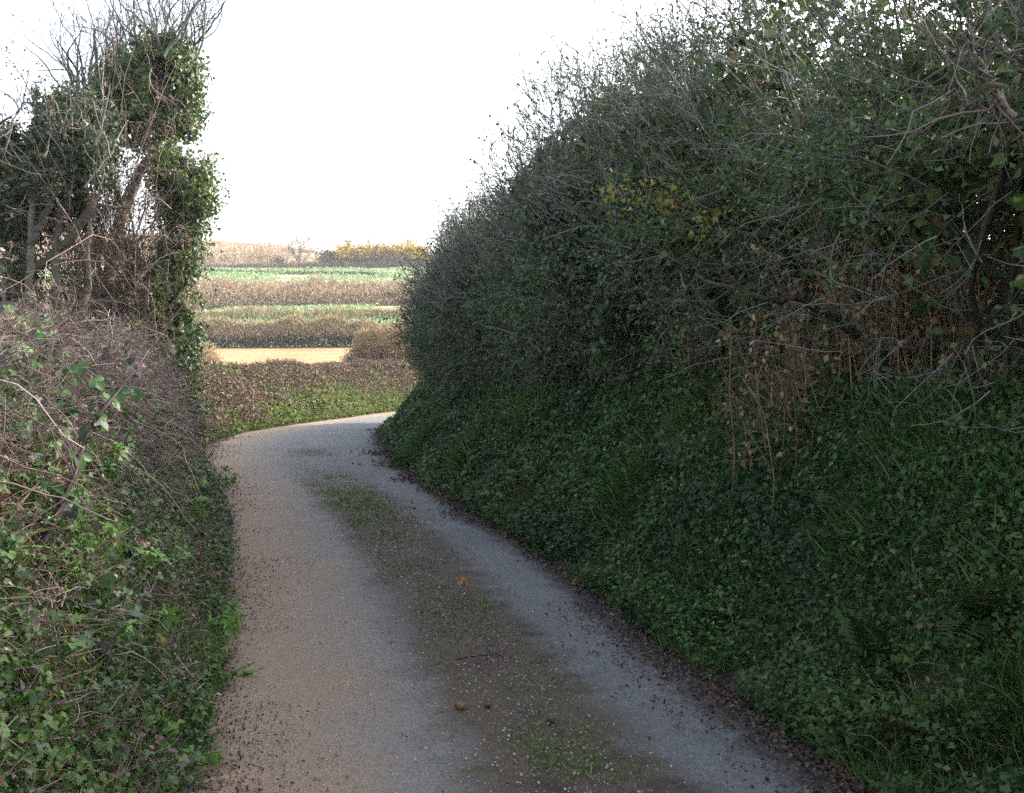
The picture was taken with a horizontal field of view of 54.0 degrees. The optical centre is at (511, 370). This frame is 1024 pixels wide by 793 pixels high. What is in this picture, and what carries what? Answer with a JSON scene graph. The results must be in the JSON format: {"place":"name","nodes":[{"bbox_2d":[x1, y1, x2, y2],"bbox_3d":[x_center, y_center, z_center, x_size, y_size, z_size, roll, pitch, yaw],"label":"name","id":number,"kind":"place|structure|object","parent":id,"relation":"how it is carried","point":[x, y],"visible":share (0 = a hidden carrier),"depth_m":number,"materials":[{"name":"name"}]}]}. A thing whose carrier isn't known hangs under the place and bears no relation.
{"place":"outdoors","nodes":[
{"label":"outdoors","id":0,"kind":"place"},
{"bbox_2d":[0,283,403,314],"bbox_3d":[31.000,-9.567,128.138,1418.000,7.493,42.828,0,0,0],"label":"terrain","id":1,"kind":"structure","parent":0,"point":[218,309],"depth_m":127.93,"materials":[{"name":"green plant"}]},
{"bbox_2d":[0,274,422,314],"bbox_3d":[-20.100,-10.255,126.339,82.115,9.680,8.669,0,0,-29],"label":"hedge","id":2,"kind":"object","parent":1,"relation":"on","point":[382,296],"visible":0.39,"depth_m":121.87,"materials":[{"name":"plant"}]},
{"bbox_2d":[2,306,415,345],"bbox_3d":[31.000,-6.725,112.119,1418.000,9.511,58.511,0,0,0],"label":"crop field","id":3,"kind":"structure","parent":0,"point":[384,307],"depth_m":102.50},
{"bbox_2d":[5,303,408,332],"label":"crop rows","id":4,"kind":"object","parent":3,"relation":"on","point":[302,307],"visible":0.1,"depth_m":103.14,"materials":[{"name":"green plant"}]},
{"bbox_2d":[188,304,413,321],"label":"hedge","id":5,"kind":"object","parent":3,"relation":"on","point":[280,312],"visible":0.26,"depth_m":98.73,"materials":[{"name":"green plant"}]},
{"bbox_2d":[0,266,419,282],"bbox_3d":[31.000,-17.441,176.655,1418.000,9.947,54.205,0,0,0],"label":"field","id":6,"kind":"structure","parent":0,"point":[282,277],"depth_m":160.73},
{"bbox_2d":[39,266,431,282],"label":"crop rows","id":7,"kind":"object","parent":6,"relation":"on","point":[244,277],"visible":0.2,"depth_m":162.04,"materials":[{"name":"green plant"}]},
{"bbox_2d":[198,266,388,275],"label":"hedge","id":8,"kind":"object","parent":6,"relation":"on","point":[326,272],"visible":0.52,"depth_m":166.45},
{"bbox_2d":[0,228,422,268],"bbox_3d":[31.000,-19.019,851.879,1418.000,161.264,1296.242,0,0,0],"label":"hill","id":9,"kind":"structure","parent":0,"point":[312,255],"depth_m":253.71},
{"bbox_2d":[199,247,217,264],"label":"bush","id":10,"kind":"object","parent":9,"relation":"on","point":[205,259],"visible":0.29,"depth_m":211.89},
{"bbox_2d":[1,234,428,267],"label":"hill scrub","id":11,"kind":"object","parent":9,"relation":"on","point":[228,243],"visible":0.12,"depth_m":267.93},
{"bbox_2d":[204,244,246,264],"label":"bush","id":12,"kind":"object","parent":9,"relation":"on","point":[223,257],"visible":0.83,"depth_m":211.05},
{"bbox_2d":[223,243,263,259],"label":"bush","id":13,"kind":"object","parent":9,"relation":"on","point":[241,251],"visible":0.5,"depth_m":231.42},
{"bbox_2d":[245,241,275,264],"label":"bush","id":14,"kind":"object","parent":9,"relation":"on","point":[259,257],"visible":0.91,"depth_m":211.25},
{"bbox_2d":[256,239,296,258],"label":"bush","id":15,"kind":"object","parent":9,"relation":"on","point":[276,249],"visible":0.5,"depth_m":237.03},
{"bbox_2d":[270,254,287,265],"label":"bush","id":16,"kind":"object","parent":9,"relation":"on","point":[278,261],"visible":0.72,"depth_m":209.38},
{"bbox_2d":[274,228,326,264],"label":"tree","id":17,"kind":"object","parent":9,"relation":"on","point":[307,251],"visible":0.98,"depth_m":211.69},
{"bbox_2d":[198,259,429,268],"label":"hedge","id":18,"kind":"object","parent":9,"relation":"on","point":[332,263],"visible":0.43,"depth_m":204.28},
{"bbox_2d":[314,249,337,265],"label":"bush","id":19,"kind":"object","parent":9,"relation":"on","point":[327,255],"visible":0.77,"depth_m":205.90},
{"bbox_2d":[330,243,355,265],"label":"gorse bush","id":20,"kind":"object","parent":9,"relation":"on","point":[344,253],"visible":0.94,"depth_m":205.56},
{"bbox_2d":[329,230,360,250],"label":"tree","id":21,"kind":"object","parent":9,"relation":"on","point":[347,241],"visible":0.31,"depth_m":217.60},
{"bbox_2d":[351,241,374,265],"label":"gorse bush","id":22,"kind":"object","parent":9,"relation":"on","point":[362,253],"visible":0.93,"depth_m":205.64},
{"bbox_2d":[361,227,389,248],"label":"tree","id":23,"kind":"object","parent":9,"relation":"on","point":[369,239],"visible":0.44,"depth_m":219.81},
{"bbox_2d":[370,243,396,264],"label":"gorse bush","id":24,"kind":"object","parent":9,"relation":"on","point":[381,254],"visible":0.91,"depth_m":205.77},
{"bbox_2d":[387,241,411,266],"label":"gorse bush","id":25,"kind":"object","parent":9,"relation":"on","point":[398,256],"visible":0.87,"depth_m":205.58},
{"bbox_2d":[390,229,423,246],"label":"tree","id":26,"kind":"object","parent":9,"relation":"on","point":[408,241],"visible":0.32,"depth_m":215.56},
{"bbox_2d":[404,240,428,266],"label":"gorse bush","id":27,"kind":"object","parent":9,"relation":"on","point":[415,249],"visible":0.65,"depth_m":205.77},
{"bbox_2d":[202,346,408,364],"bbox_3d":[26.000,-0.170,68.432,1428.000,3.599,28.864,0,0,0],"label":"soil field","id":28,"kind":"structure","parent":0,"point":[307,355],"depth_m":72.72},
{"bbox_2d":[195,339,232,360],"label":"hedge","id":29,"kind":"object","parent":28,"relation":"on","point":[210,353],"visible":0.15,"depth_m":62.87,"materials":[{"name":"beige plant"}]},
{"bbox_2d":[148,312,419,347],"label":"hedge","id":30,"kind":"object","parent":28,"relation":"on","point":[308,334],"visible":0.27,"depth_m":81.79,"materials":[{"name":"brown plant"}]},
{"bbox_2d":[336,324,417,361],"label":"hedge","id":31,"kind":"object","parent":28,"relation":"on","point":[372,347],"visible":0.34,"depth_m":59.28,"materials":[{"name":"brown plant"}]},
{"bbox_2d":[0,0,1005,254],"label":"sky","id":32,"kind":"structure","parent":0,"point":[332,116],"materials":[{"name":"white"}]},
{"bbox_2d":[0,313,1023,792],"bbox_3d":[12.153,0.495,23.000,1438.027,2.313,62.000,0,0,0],"label":"ground","id":33,"kind":"structure","parent":0,"point":[728,675],"depth_m":5.55,"materials":[{"name":"plant"}]},
{"bbox_2d":[0,69,54,219],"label":"bare tree","id":34,"kind":"object","parent":33,"relation":"on","point":[5,149],"visible":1,"depth_m":9.21,"materials":[{"name":"brown plant"}]},
{"bbox_2d":[37,532,45,639],"bbox_3d":[-1.671,0.950,3.522,0.130,0.779,0.820,0,0,-16],"label":"bramble cane","id":35,"kind":"object","parent":33,"relation":"on","point":[39,579],"visible":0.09,"depth_m":3.69,"materials":[{"name":"brown plant"}]},
{"bbox_2d":[11,494,86,579],"bbox_3d":[-1.779,0.667,3.889,0.101,0.468,0.444,0,0,28],"label":"bramble cane","id":36,"kind":"object","parent":33,"relation":"on","point":[40,526],"visible":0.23,"depth_m":3.81,"materials":[{"name":"green plant"}]},
{"bbox_2d":[50,406,79,482],"bbox_3d":[-1.946,0.467,4.299,0.128,0.591,1.037,0,0,-14],"label":"bramble cane","id":37,"kind":"object","parent":33,"relation":"on","point":[68,459],"visible":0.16,"depth_m":4.32,"materials":[{"name":"green plant"}]},
{"bbox_2d":[0,33,146,332],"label":"ivy covered tree","id":38,"kind":"object","parent":33,"relation":"on","point":[84,150],"visible":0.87,"depth_m":12.89,"materials":[{"name":"green plant"}]},
{"bbox_2d":[16,549,141,687],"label":"leafy plant","id":39,"kind":"object","parent":33,"relation":"on","point":[128,627],"visible":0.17,"depth_m":3.82,"materials":[{"name":"green plant"}]},
{"bbox_2d":[0,323,186,758],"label":"bramble bush","id":40,"kind":"object","parent":33,"relation":"on","point":[75,513],"visible":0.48,"depth_m":3.76,"materials":[{"name":"green plant"}]},
{"bbox_2d":[2,294,184,363],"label":"dead shrub","id":41,"kind":"object","parent":33,"relation":"on","point":[173,345],"visible":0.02,"depth_m":13.05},
{"bbox_2d":[41,350,148,541],"bbox_3d":[-1.662,0.276,4.015,0.114,0.730,0.650,0,0,17],"label":"bramble cane","id":42,"kind":"object","parent":33,"relation":"on","point":[116,396],"visible":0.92,"depth_m":3.95,"materials":[{"name":"green plant"}]},
{"bbox_2d":[64,441,131,539],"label":"leafy plant","id":43,"kind":"object","parent":33,"relation":"on","point":[120,456],"visible":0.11,"depth_m":4.82,"materials":[{"name":"green plant"}]},
{"bbox_2d":[0,279,201,572],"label":"bramble bush","id":44,"kind":"object","parent":33,"relation":"on","point":[38,335],"visible":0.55,"depth_m":4.08,"materials":[{"name":"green plant"}]},
{"bbox_2d":[0,12,209,343],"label":"dead shrub","id":45,"kind":"object","parent":33,"relation":"on","point":[122,243],"visible":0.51,"depth_m":13.59,"materials":[{"name":"plant"}]},
{"bbox_2d":[13,568,198,678],"bbox_3d":[-1.502,1.005,3.912,0.216,0.700,1.007,0,0,24],"label":"bramble cane","id":46,"kind":"object","parent":33,"relation":"on","point":[80,631],"visible":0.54,"depth_m":3.70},
{"bbox_2d":[0,246,215,624],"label":"bramble bush","id":47,"kind":"object","parent":33,"relation":"on","point":[177,549],"visible":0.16,"depth_m":5.56,"materials":[{"name":"brown plant"}]},
{"bbox_2d":[0,246,223,536],"bbox_3d":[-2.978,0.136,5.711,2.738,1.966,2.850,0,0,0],"label":"bramble bush","id":48,"kind":"object","parent":33,"relation":"on","point":[96,331],"visible":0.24,"depth_m":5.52,"materials":[{"name":"brown plant"}]},
{"bbox_2d":[1,317,112,338],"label":"bramble cane","id":49,"kind":"object","parent":48,"relation":"on","point":[7,336],"visible":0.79,"depth_m":5.47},
{"bbox_2d":[0,319,232,792],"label":"verge debris","id":50,"kind":"object","parent":33,"relation":"on","point":[56,595],"visible":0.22,"depth_m":3.97,"materials":[{"name":"plant"}]},
{"bbox_2d":[3,296,230,482],"bbox_3d":[-3.820,0.267,8.956,2.450,1.985,3.398,0,0,-21],"label":"bramble bush","id":51,"kind":"object","parent":33,"relation":"on","point":[173,350],"visible":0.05,"depth_m":8.87,"materials":[{"name":"brown plant"}]},
{"bbox_2d":[0,344,236,792],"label":"verge ivy","id":52,"kind":"object","parent":33,"relation":"on","point":[17,755],"visible":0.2,"depth_m":3.80,"materials":[{"name":"green plant"}]},
{"bbox_2d":[0,330,239,792],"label":"verge leaves","id":53,"kind":"object","parent":33,"relation":"on","point":[33,699],"visible":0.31,"depth_m":3.78,"materials":[{"name":"green plant"}]},
{"bbox_2d":[0,354,242,792],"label":"verge grass","id":54,"kind":"structure","parent":33,"relation":"on","point":[191,637],"depth_m":4.17,"materials":[{"name":"plant"}]},
{"bbox_2d":[23,198,222,364],"bbox_3d":[-5.436,-1.035,13.976,2.368,2.679,3.798,0,0,-23],"label":"dead shrub","id":55,"kind":"object","parent":33,"relation":"on","point":[150,313],"visible":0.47,"depth_m":13.70,"materials":[{"name":"plant"}]},
{"bbox_2d":[0,0,248,329],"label":"ivy covered tree","id":56,"kind":"object","parent":33,"relation":"on","point":[153,53],"visible":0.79,"depth_m":14.51,"materials":[{"name":"green plant"}]},
{"bbox_2d":[94,507,157,599],"bbox_3d":[-1.769,0.819,4.566,0.296,0.388,0.519,0,0,0],"label":"bramble cane","id":57,"kind":"object","parent":33,"relation":"on","point":[154,583],"visible":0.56,"depth_m":4.68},
{"bbox_2d":[61,333,192,422],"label":"bramble bush","id":58,"kind":"object","parent":33,"relation":"on","point":[163,365],"depth_m":10.34,"materials":[{"name":"brown plant"}]},
{"bbox_2d":[0,330,264,792],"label":"dry grass","id":59,"kind":"structure","parent":33,"relation":"on","point":[66,642],"depth_m":3.54,"materials":[{"name":"plant"}]},
{"bbox_2d":[100,521,195,632],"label":"leafy plant","id":60,"kind":"object","parent":33,"relation":"on","point":[170,615],"visible":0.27,"depth_m":4.60,"materials":[{"name":"green plant"}]},
{"bbox_2d":[77,128,230,455],"bbox_3d":[-4.799,-0.960,13.868,1.755,4.849,2.259,0,0,28],"label":"ivy covered tree","id":61,"kind":"object","parent":33,"relation":"on","point":[199,195],"visible":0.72,"depth_m":13.96,"materials":[{"name":"green plant"}]},
{"bbox_2d":[136,699,223,776],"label":"leafy plant","id":62,"kind":"object","parent":33,"relation":"on","point":[169,730],"visible":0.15,"depth_m":3.85,"materials":[{"name":"green plant"}]},
{"bbox_2d":[160,466,210,536],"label":"leafy plant","id":63,"kind":"object","parent":33,"relation":"on","point":[202,499],"visible":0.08,"depth_m":7.03,"materials":[{"name":"green plant"}]},
{"bbox_2d":[170,572,245,654],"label":"leafy plant","id":64,"kind":"object","parent":33,"relation":"on","point":[225,620],"visible":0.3,"depth_m":5.65,"materials":[{"name":"green plant"}]},
{"bbox_2d":[188,627,262,685],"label":"leafy plant","id":65,"kind":"object","parent":33,"relation":"on","point":[235,673],"visible":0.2,"depth_m":5.23,"materials":[{"name":"green plant"}]},
{"bbox_2d":[213,465,237,487],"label":"leafy plant","id":66,"kind":"object","parent":33,"relation":"on","point":[227,481],"visible":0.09,"depth_m":13.61,"materials":[{"name":"green plant"}]},
{"bbox_2d":[190,361,415,446],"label":"bank herbs","id":67,"kind":"object","parent":33,"relation":"on","point":[308,418],"visible":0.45,"depth_m":33.03,"materials":[{"name":"plant"}]},
{"bbox_2d":[193,355,422,441],"bbox_3d":[-5.476,0.615,34.371,7.253,2.480,32.823,0,0,14],"label":"dead growth","id":68,"kind":"object","parent":33,"relation":"on","point":[240,384],"visible":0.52,"depth_m":32.05,"materials":[{"name":"plant"}]},
{"bbox_2d":[383,392,461,465],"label":"grass tussock","id":69,"kind":"object","parent":33,"relation":"on","point":[421,440],"depth_m":16.63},
{"bbox_2d":[392,211,471,377],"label":"hedge bush","id":70,"kind":"object","parent":33,"relation":"on","point":[403,365],"depth_m":26.02,"materials":[{"name":"green plant"}]},
{"bbox_2d":[377,192,495,403],"bbox_3d":[-0.140,-1.185,21.202,5.496,5.488,6.841,0,0,0],"label":"hedge bush","id":71,"kind":"object","parent":33,"relation":"on","point":[424,366],"visible":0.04,"depth_m":20.96,"materials":[{"name":"green plant"}]},
{"bbox_2d":[371,126,545,404],"bbox_3d":[0.268,-1.192,18.209,5.103,5.684,6.447,0,0,-16],"label":"hedge bush","id":72,"kind":"object","parent":33,"relation":"on","point":[434,355],"visible":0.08,"depth_m":17.21,"materials":[{"name":"green plant"}]},
{"bbox_2d":[414,393,507,488],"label":"grass tussock","id":73,"kind":"object","parent":33,"relation":"on","point":[453,456],"depth_m":13.52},
{"bbox_2d":[276,471,736,789],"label":"grass","id":74,"kind":"structure","parent":33,"relation":"on","point":[540,750],"depth_m":6.21,"materials":[{"name":"plant"}]},
{"bbox_2d":[181,411,874,792],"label":"lane","id":75,"kind":"structure","parent":33,"relation":"on","point":[301,681],"depth_m":5.33,"materials":[{"name":"asphalt"}]},
{"bbox_2d":[192,436,353,792],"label":"leaf crumbs","id":76,"kind":"object","parent":75,"relation":"on","point":[243,724],"visible":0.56,"depth_m":5.08,"materials":[{"name":"plant"}]},
{"bbox_2d":[455,701,465,709],"bbox_3d":[-0.240,1.559,4.671,0.054,0.038,0.053,0,0,0],"label":"earth clod","id":77,"kind":"object","parent":75,"relation":"on","point":[460,705],"visible":1,"depth_m":4.66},
{"bbox_2d":[454,653,508,659],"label":"twig","id":78,"kind":"object","parent":75,"relation":"on","point":[477,655],"visible":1,"depth_m":5.49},
{"bbox_2d":[270,448,736,792],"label":"strip crumbs","id":79,"kind":"object","parent":75,"relation":"on","point":[487,657],"visible":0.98,"depth_m":6.09,"materials":[{"name":"green soil"}]},
{"bbox_2d":[202,441,825,792],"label":"grit","id":80,"kind":"object","parent":75,"relation":"on","point":[516,761],"visible":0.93,"depth_m":5.48,"materials":[{"name":"gravel"}]},
{"bbox_2d":[545,717,555,723],"bbox_3d":[0.173,1.561,4.486,0.049,0.032,0.042,0,0,0],"label":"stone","id":81,"kind":"object","parent":75,"relation":"on","point":[552,720],"visible":0.99,"depth_m":4.47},
{"bbox_2d":[345,421,879,792],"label":"leaf litter","id":82,"kind":"object","parent":75,"relation":"on","point":[846,783],"visible":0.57,"depth_m":5.10,"materials":[{"name":"plant"}]},
{"bbox_2d":[478,365,580,472],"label":"grass tussock","id":83,"kind":"object","parent":33,"relation":"on","point":[520,400],"depth_m":12.26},
{"bbox_2d":[403,47,663,403],"bbox_3d":[1.138,-1.317,14.788,4.962,5.874,7.548,0,0,-18],"label":"hedge bush","id":84,"kind":"object","parent":33,"relation":"on","point":[483,316],"visible":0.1,"depth_m":14.69,"materials":[{"name":"green plant"}]},
{"bbox_2d":[562,404,614,445],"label":"fern","id":85,"kind":"object","parent":33,"relation":"on","point":[592,415],"visible":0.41,"depth_m":10.36,"materials":[{"name":"green plant"}]},
{"bbox_2d":[565,419,668,574],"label":"grass tussock","id":86,"kind":"object","parent":33,"relation":"on","point":[613,486],"depth_m":8.29,"materials":[{"name":"plant"}]},
{"bbox_2d":[444,0,886,419],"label":"hedge bush","id":87,"kind":"object","parent":33,"relation":"on","point":[578,340],"visible":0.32,"depth_m":11.03,"materials":[{"name":"green plant"}]},
{"bbox_2d":[641,355,752,463],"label":"grass tussock","id":88,"kind":"object","parent":33,"relation":"on","point":[698,395],"depth_m":8.33,"materials":[{"name":"plant"}]},
{"bbox_2d":[379,338,1023,792],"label":"bank ivy","id":89,"kind":"object","parent":33,"relation":"on","point":[455,416],"visible":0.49,"depth_m":5.88,"materials":[{"name":"green plant"}]},
{"bbox_2d":[380,330,1023,791],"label":"bank stems","id":90,"kind":"object","parent":33,"relation":"on","point":[948,554],"visible":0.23,"depth_m":5.51,"materials":[{"name":"plant"}]},
{"bbox_2d":[381,333,1023,792],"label":"bank weeds","id":91,"kind":"object","parent":33,"relation":"on","point":[719,587],"visible":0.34,"depth_m":6.49,"materials":[{"name":"green plant"}]},
{"bbox_2d":[647,457,762,619],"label":"grass tussock","id":92,"kind":"object","parent":33,"relation":"on","point":[715,564],"depth_m":6.67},
{"bbox_2d":[663,607,753,641],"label":"fern","id":93,"kind":"object","parent":33,"relation":"on","point":[703,616],"visible":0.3,"depth_m":5.91,"materials":[{"name":"green plant"}]},
{"bbox_2d":[643,290,775,390],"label":"dead bracken","id":94,"kind":"object","parent":33,"relation":"on","point":[684,345],"visible":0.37,"depth_m":8.64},
{"bbox_2d":[485,0,1013,420],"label":"hedge bush","id":95,"kind":"object","parent":33,"relation":"on","point":[671,144],"visible":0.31,"depth_m":8.54,"materials":[{"name":"green plant"}]},
{"bbox_2d":[722,328,842,430],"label":"dry grass tuft","id":96,"kind":"object","parent":33,"relation":"on","point":[780,388],"visible":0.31,"depth_m":7.21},
{"bbox_2d":[765,482,850,568],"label":"fern","id":97,"kind":"object","parent":33,"relation":"on","point":[818,513],"visible":0.43,"depth_m":5.75,"materials":[{"name":"green plant"}]},
{"bbox_2d":[605,0,1023,449],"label":"hedge bush","id":98,"kind":"object","parent":33,"relation":"on","point":[761,159],"visible":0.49,"depth_m":6.28,"materials":[{"name":"green plant"}]},
{"bbox_2d":[704,215,953,526],"bbox_3d":[2.023,0.003,6.623,1.514,2.165,1.783,0,0,45],"label":"dead bracken","id":99,"kind":"object","parent":33,"relation":"on","point":[781,337],"visible":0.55,"depth_m":6.62,"materials":[{"name":"plant"}]},
{"bbox_2d":[685,172,1016,503],"bbox_3d":[2.179,-0.283,6.585,1.924,2.527,1.857,0,0,33],"label":"dead bracken","id":100,"kind":"object","parent":33,"relation":"on","point":[839,308],"visible":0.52,"depth_m":6.38,"materials":[{"name":"plant"}]},
{"bbox_2d":[819,598,904,703],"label":"fern","id":101,"kind":"object","parent":33,"relation":"on","point":[854,628],"visible":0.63,"depth_m":4.54,"materials":[{"name":"green plant"}]},
{"bbox_2d":[702,0,1023,456],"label":"hedge bush","id":102,"kind":"object","parent":33,"relation":"on","point":[1008,88],"visible":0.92,"depth_m":5.08,"materials":[{"name":"green plant"}]},
{"bbox_2d":[794,419,944,630],"bbox_3d":[1.856,0.807,5.275,0.835,1.192,0.816,0,0,-44],"label":"grass tussock","id":103,"kind":"object","parent":33,"relation":"on","point":[865,510],"depth_m":5.25,"materials":[{"name":"plant"}]},
{"bbox_2d":[773,159,1023,400],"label":"dead bracken","id":104,"kind":"object","parent":33,"relation":"on","point":[925,298],"visible":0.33,"depth_m":6.31,"materials":[{"name":"plant"}]},
{"bbox_2d":[789,360,1023,597],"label":"grass tussock","id":105,"kind":"object","parent":33,"relation":"on","point":[906,393],"depth_m":5.50,"materials":[{"name":"plant"}]},
{"bbox_2d":[805,373,1023,681],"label":"grass tussock","id":106,"kind":"object","parent":33,"relation":"on","point":[1010,498],"depth_m":4.84,"materials":[{"name":"plant"}]},
{"bbox_2d":[835,694,999,791],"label":"fern","id":107,"kind":"object","parent":33,"relation":"on","point":[925,706],"visible":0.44,"depth_m":3.93,"materials":[{"name":"green plant"}]},
{"bbox_2d":[813,195,1023,386],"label":"dead bracken","id":108,"kind":"object","parent":33,"relation":"on","point":[943,263],"visible":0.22,"depth_m":6.29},
{"bbox_2d":[896,616,1023,790],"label":"grass tussock","id":109,"kind":"object","parent":33,"relation":"on","point":[1007,702],"depth_m":3.82,"materials":[{"name":"plant"}]},
{"bbox_2d":[907,339,1023,397],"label":"dry grass tuft","id":110,"kind":"object","parent":33,"relation":"on","point":[997,368],"visible":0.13,"depth_m":6.02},
{"bbox_2d":[923,572,1023,669],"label":"fern","id":111,"kind":"object","parent":33,"relation":"on","point":[966,598],"visible":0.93,"depth_m":4.20,"materials":[{"name":"green plant"}]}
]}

